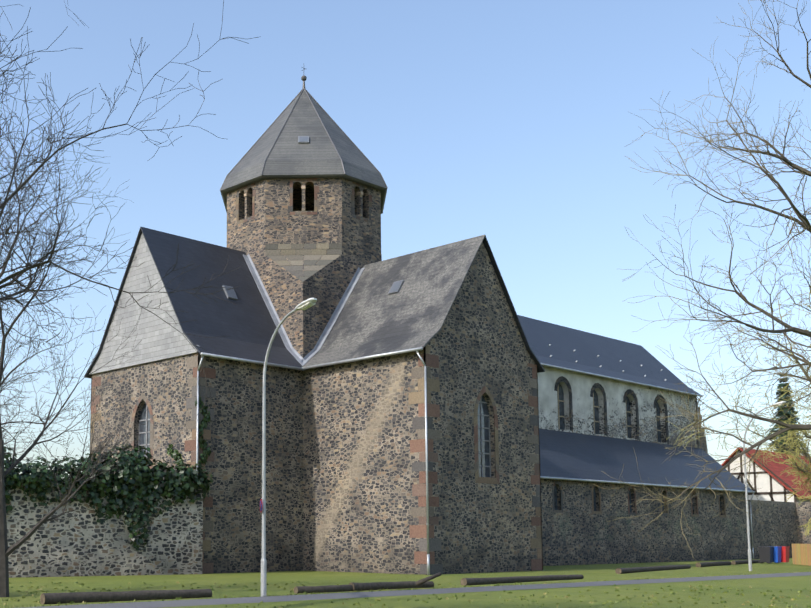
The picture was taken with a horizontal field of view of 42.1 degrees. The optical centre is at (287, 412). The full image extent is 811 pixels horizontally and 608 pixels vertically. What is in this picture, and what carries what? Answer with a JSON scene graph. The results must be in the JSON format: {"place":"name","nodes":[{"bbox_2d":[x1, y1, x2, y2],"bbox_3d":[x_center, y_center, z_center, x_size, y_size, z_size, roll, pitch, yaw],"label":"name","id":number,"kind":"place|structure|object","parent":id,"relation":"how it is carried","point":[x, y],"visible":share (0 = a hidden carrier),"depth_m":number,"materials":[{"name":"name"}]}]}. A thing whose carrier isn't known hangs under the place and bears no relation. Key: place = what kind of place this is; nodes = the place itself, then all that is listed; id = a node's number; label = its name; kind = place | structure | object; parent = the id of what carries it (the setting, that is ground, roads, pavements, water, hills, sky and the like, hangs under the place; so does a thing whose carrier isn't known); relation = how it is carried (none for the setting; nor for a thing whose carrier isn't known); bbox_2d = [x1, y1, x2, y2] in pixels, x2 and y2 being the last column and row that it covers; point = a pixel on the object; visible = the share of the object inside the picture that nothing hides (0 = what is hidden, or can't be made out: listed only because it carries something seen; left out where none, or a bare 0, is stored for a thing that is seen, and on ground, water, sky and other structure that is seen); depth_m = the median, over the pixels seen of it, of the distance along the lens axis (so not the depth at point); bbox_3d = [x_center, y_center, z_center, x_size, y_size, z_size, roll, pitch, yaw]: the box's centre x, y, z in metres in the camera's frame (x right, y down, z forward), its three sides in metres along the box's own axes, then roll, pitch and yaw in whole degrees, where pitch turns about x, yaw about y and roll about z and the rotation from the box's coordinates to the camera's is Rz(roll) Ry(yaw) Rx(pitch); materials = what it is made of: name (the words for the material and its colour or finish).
{"place":"outdoors","nodes":[
{"label":"outdoors","id":0,"kind":"place"},
{"bbox_2d":[0,558,810,607],"bbox_3d":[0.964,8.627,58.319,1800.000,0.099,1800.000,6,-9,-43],"label":"ground","id":1,"kind":"structure","parent":0,"point":[790,586],"depth_m":34.65,"materials":[{"name":"green plant"}]},
{"bbox_2d":[0,103,133,462],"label":"tree","id":2,"kind":"object","parent":1,"relation":"on","point":[3,271],"visible":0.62,"depth_m":31.10,"materials":[{"name":"brown plant"}]},
{"bbox_2d":[0,106,156,596],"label":"lawn tree","id":3,"kind":"object","parent":1,"relation":"on","point":[5,551],"visible":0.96,"depth_m":29.61,"materials":[{"name":"brown plant"}]},
{"bbox_2d":[5,480,202,577],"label":"precinct wall","id":4,"kind":"structure","parent":1,"relation":"on","point":[84,543],"depth_m":44.97,"materials":[{"name":"stone"}]},
{"bbox_2d":[4,443,212,550],"bbox_3d":[-17.152,3.202,40.704,30.830,4.993,1.804,3,-8,-27],"label":"ivy on wall","id":5,"kind":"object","parent":4,"relation":"attached to","point":[129,469],"visible":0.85,"depth_m":45.40,"materials":[{"name":"green plant"}]},
{"bbox_2d":[0,0,256,415],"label":"tree","id":6,"kind":"object","parent":1,"relation":"on","point":[41,262],"visible":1,"depth_m":17.77,"materials":[{"name":"brown plant"}]},
{"bbox_2d":[90,354,302,573],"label":"choir walls","id":7,"kind":"structure","parent":1,"relation":"on","point":[233,513],"depth_m":50.45,"materials":[{"name":"stone"}]},
{"bbox_2d":[84,228,141,377],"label":"roof verge","id":8,"kind":"structure","parent":7,"relation":"on","point":[116,303],"depth_m":53.77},
{"bbox_2d":[90,233,199,372],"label":"slate gable","id":9,"kind":"structure","parent":7,"relation":"on","point":[158,337],"depth_m":52.15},
{"bbox_2d":[89,351,198,374],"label":"gable ledge trim","id":10,"kind":"structure","parent":9,"relation":"attached to","point":[179,355],"depth_m":51.44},
{"bbox_2d":[167,397,210,498],"bbox_3d":[-4.676,1.725,49.003,0.956,4.820,2.452,6,-9,-43],"label":"ivy on choir corner","id":11,"kind":"object","parent":7,"relation":"attached to","point":[206,452],"visible":0.67,"depth_m":48.35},
{"bbox_2d":[140,227,307,369],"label":"transept roof","id":12,"kind":"structure","parent":7,"relation":"on","point":[245,325],"depth_m":52.61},
{"bbox_2d":[260,298,316,596],"bbox_3d":[-0.030,1.002,29.220,0.335,8.257,2.347,6,-9,-43],"label":"street lamp","id":13,"kind":"object","parent":1,"relation":"on","point":[307,304],"visible":1,"depth_m":29.70,"materials":[{"name":"grey metal"}]},
{"bbox_2d":[90,345,542,574],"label":"quoins","id":14,"kind":"object","parent":1,"relation":"on","point":[419,531],"visible":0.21,"depth_m":47.79,"materials":[{"name":"stone"}]},
{"bbox_2d":[40,560,758,603],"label":"log barriers","id":15,"kind":"object","parent":1,"relation":"on","point":[77,597],"visible":0.9,"depth_m":32.25,"materials":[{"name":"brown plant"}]},
{"bbox_2d":[303,242,541,574],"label":"transept walls","id":16,"kind":"structure","parent":1,"relation":"on","point":[360,477],"depth_m":49.84,"materials":[{"name":"stone"}]},
{"bbox_2d":[227,178,380,357],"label":"tower walls","id":17,"kind":"structure","parent":16,"relation":"on","point":[273,221],"depth_m":56.27,"materials":[{"name":"stone"}]},
{"bbox_2d":[220,90,386,213],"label":"tower roof","id":18,"kind":"structure","parent":17,"relation":"on","point":[289,156],"depth_m":57.87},
{"bbox_2d":[220,67,387,190],"bbox_3d":[0.964,-16.493,61.312,9.816,8.504,9.925,6,-9,-43],"label":"tower finial and hips","id":19,"kind":"object","parent":18,"relation":"on","point":[303,78],"visible":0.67,"depth_m":59.78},
{"bbox_2d":[236,178,371,223],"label":"belfry windows","id":20,"kind":"structure","parent":17,"relation":"in","point":[316,201],"depth_m":56.94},
{"bbox_2d":[265,243,381,281],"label":"stone blocks","id":21,"kind":"object","parent":17,"relation":"attached to","point":[311,253],"visible":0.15,"depth_m":55.90,"materials":[{"name":"beige stone"}]},
{"bbox_2d":[243,254,364,365],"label":"lead valleys","id":22,"kind":"object","parent":16,"relation":"on","point":[300,359],"visible":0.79,"depth_m":55.04,"materials":[{"name":"silver metal"}]},
{"bbox_2d":[302,235,484,366],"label":"transept roof","id":23,"kind":"structure","parent":16,"relation":"attached to","point":[374,317],"depth_m":51.73,"materials":[{"name":"stone"}]},
{"bbox_2d":[222,136,665,380],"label":"roof windows","id":24,"kind":"structure","parent":23,"relation":"on","point":[394,289],"depth_m":53.55,"materials":[{"name":"metal"}]},
{"bbox_2d":[130,386,725,516],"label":"window surrounds","id":25,"kind":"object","parent":16,"relation":"attached to","point":[487,480],"depth_m":50.83,"materials":[{"name":"stone"}]},
{"bbox_2d":[483,235,544,372],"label":"roof verge","id":26,"kind":"structure","parent":16,"relation":"attached to","point":[540,368],"depth_m":52.19,"materials":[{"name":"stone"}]},
{"bbox_2d":[196,347,754,574],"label":"gutters and downpipes","id":27,"kind":"object","parent":1,"relation":"on","point":[364,358],"visible":0.73,"depth_m":50.32,"materials":[{"name":"metal"}]},
{"bbox_2d":[537,365,697,447],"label":"nave walls","id":28,"kind":"structure","parent":1,"relation":"on","point":[581,384],"depth_m":74.02,"materials":[{"name":"white paint"}]},
{"bbox_2d":[139,383,721,514],"bbox_3d":[13.763,1.530,63.197,46.080,8.750,12.770,6,-9,-43],"label":"window glass","id":29,"kind":"object","parent":28,"relation":"attached to","point":[485,436],"visible":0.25,"depth_m":52.05,"materials":[{"name":"glass"}]},
{"bbox_2d":[138,385,660,476],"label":"window bars","id":30,"kind":"object","parent":29,"relation":"attached to","point":[481,427],"depth_m":51.55,"materials":[{"name":"metal"}]},
{"bbox_2d":[554,376,572,431],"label":"window arch surround","id":31,"kind":"object","parent":28,"relation":"attached to","point":[561,379],"visible":0.88,"depth_m":70.08,"materials":[{"name":"stone"}]},
{"bbox_2d":[590,383,607,436],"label":"window arch surround","id":32,"kind":"object","parent":28,"relation":"attached to","point":[597,385],"visible":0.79,"depth_m":73.10,"materials":[{"name":"stone"}]},
{"bbox_2d":[517,315,700,394],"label":"nave roof","id":33,"kind":"structure","parent":28,"relation":"on","point":[566,342],"depth_m":77.17,"materials":[{"name":"grey stone"}]},
{"bbox_2d":[623,389,639,440],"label":"window arch surround","id":34,"kind":"object","parent":28,"relation":"attached to","point":[629,391],"visible":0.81,"depth_m":76.12,"materials":[{"name":"stone"}]},
{"bbox_2d":[654,395,668,443],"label":"window arch surround","id":35,"kind":"object","parent":28,"relation":"attached to","point":[660,397],"visible":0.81,"depth_m":79.14,"materials":[{"name":"stone"}]},
{"bbox_2d":[695,396,707,452],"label":"end wall","id":36,"kind":"structure","parent":28,"relation":"attached to","point":[703,445],"depth_m":83.10,"materials":[{"name":"stone"}]},
{"bbox_2d":[541,479,750,565],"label":"aisle walls","id":37,"kind":"structure","parent":1,"relation":"on","point":[576,532],"depth_m":67.87,"materials":[{"name":"grey stone"}]},
{"bbox_2d":[539,428,752,490],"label":"aisle roof","id":38,"kind":"structure","parent":37,"relation":"on","point":[563,454],"depth_m":70.59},
{"bbox_2d":[596,0,810,564],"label":"tree","id":39,"kind":"object","parent":1,"relation":"on","point":[804,223],"visible":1,"depth_m":30.23,"materials":[{"name":"brown plant"}]},
{"bbox_2d":[666,356,810,503],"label":"willow tree","id":40,"kind":"object","parent":1,"relation":"on","point":[793,453],"visible":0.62,"depth_m":64.97,"materials":[{"name":"brown plant"}]},
{"bbox_2d":[704,237,810,536],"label":"willow tree","id":41,"kind":"object","parent":1,"relation":"on","point":[807,472],"visible":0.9,"depth_m":47.81,"materials":[{"name":"brown plant"}]},
{"bbox_2d":[743,401,785,570],"bbox_3d":[23.523,3.617,51.163,0.330,8.257,2.212,6,-9,-43],"label":"street lamp","id":42,"kind":"object","parent":1,"relation":"on","point":[748,527],"visible":0.9,"depth_m":51.64,"materials":[{"name":"grey metal"}]},
{"bbox_2d":[725,450,809,501],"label":"farmhouse walls","id":43,"kind":"structure","parent":1,"relation":"on","point":[763,481],"depth_m":92.52,"materials":[{"name":"white paint"}]},
{"bbox_2d":[721,448,739,465],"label":"roof verge","id":44,"kind":"structure","parent":43,"relation":"on","point":[727,460],"depth_m":94.44,"materials":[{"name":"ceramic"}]},
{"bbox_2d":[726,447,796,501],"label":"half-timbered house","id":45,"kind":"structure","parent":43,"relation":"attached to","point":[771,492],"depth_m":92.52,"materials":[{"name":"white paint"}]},
{"bbox_2d":[738,448,810,499],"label":"house roof","id":46,"kind":"structure","parent":43,"relation":"on","point":[776,468],"depth_m":94.19,"materials":[{"name":"tile"}]},
{"bbox_2d":[757,546,789,562],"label":"trash bins","id":47,"kind":"object","parent":1,"relation":"on","point":[774,554],"visible":1,"depth_m":65.60,"materials":[{"name":"plastic"}]},
{"bbox_2d":[748,500,810,558],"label":"precinct wall","id":48,"kind":"structure","parent":1,"relation":"on","point":[782,521],"depth_m":83.28,"materials":[{"name":"stone"}]},
{"bbox_2d":[764,373,810,455],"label":"spruce","id":49,"kind":"object","parent":1,"relation":"on","point":[789,414],"visible":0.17,"depth_m":114.55,"materials":[{"name":"green plant"}]},
{"bbox_2d":[792,544,810,565],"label":"plank fence","id":50,"kind":"object","parent":1,"relation":"on","point":[801,554],"visible":1,"depth_m":61.31,"materials":[{"name":"brown wood"}]},
{"bbox_2d":[0,0,810,477],"label":"sky","id":51,"kind":"structure","parent":0,"point":[513,123],"materials":[{"name":"blue"}]},
{"bbox_2d":[18,572,810,607],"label":"path","id":52,"kind":"structure","parent":0,"point":[176,603],"depth_m":30.86,"materials":[{"name":"grey asphalt"}]}
]}

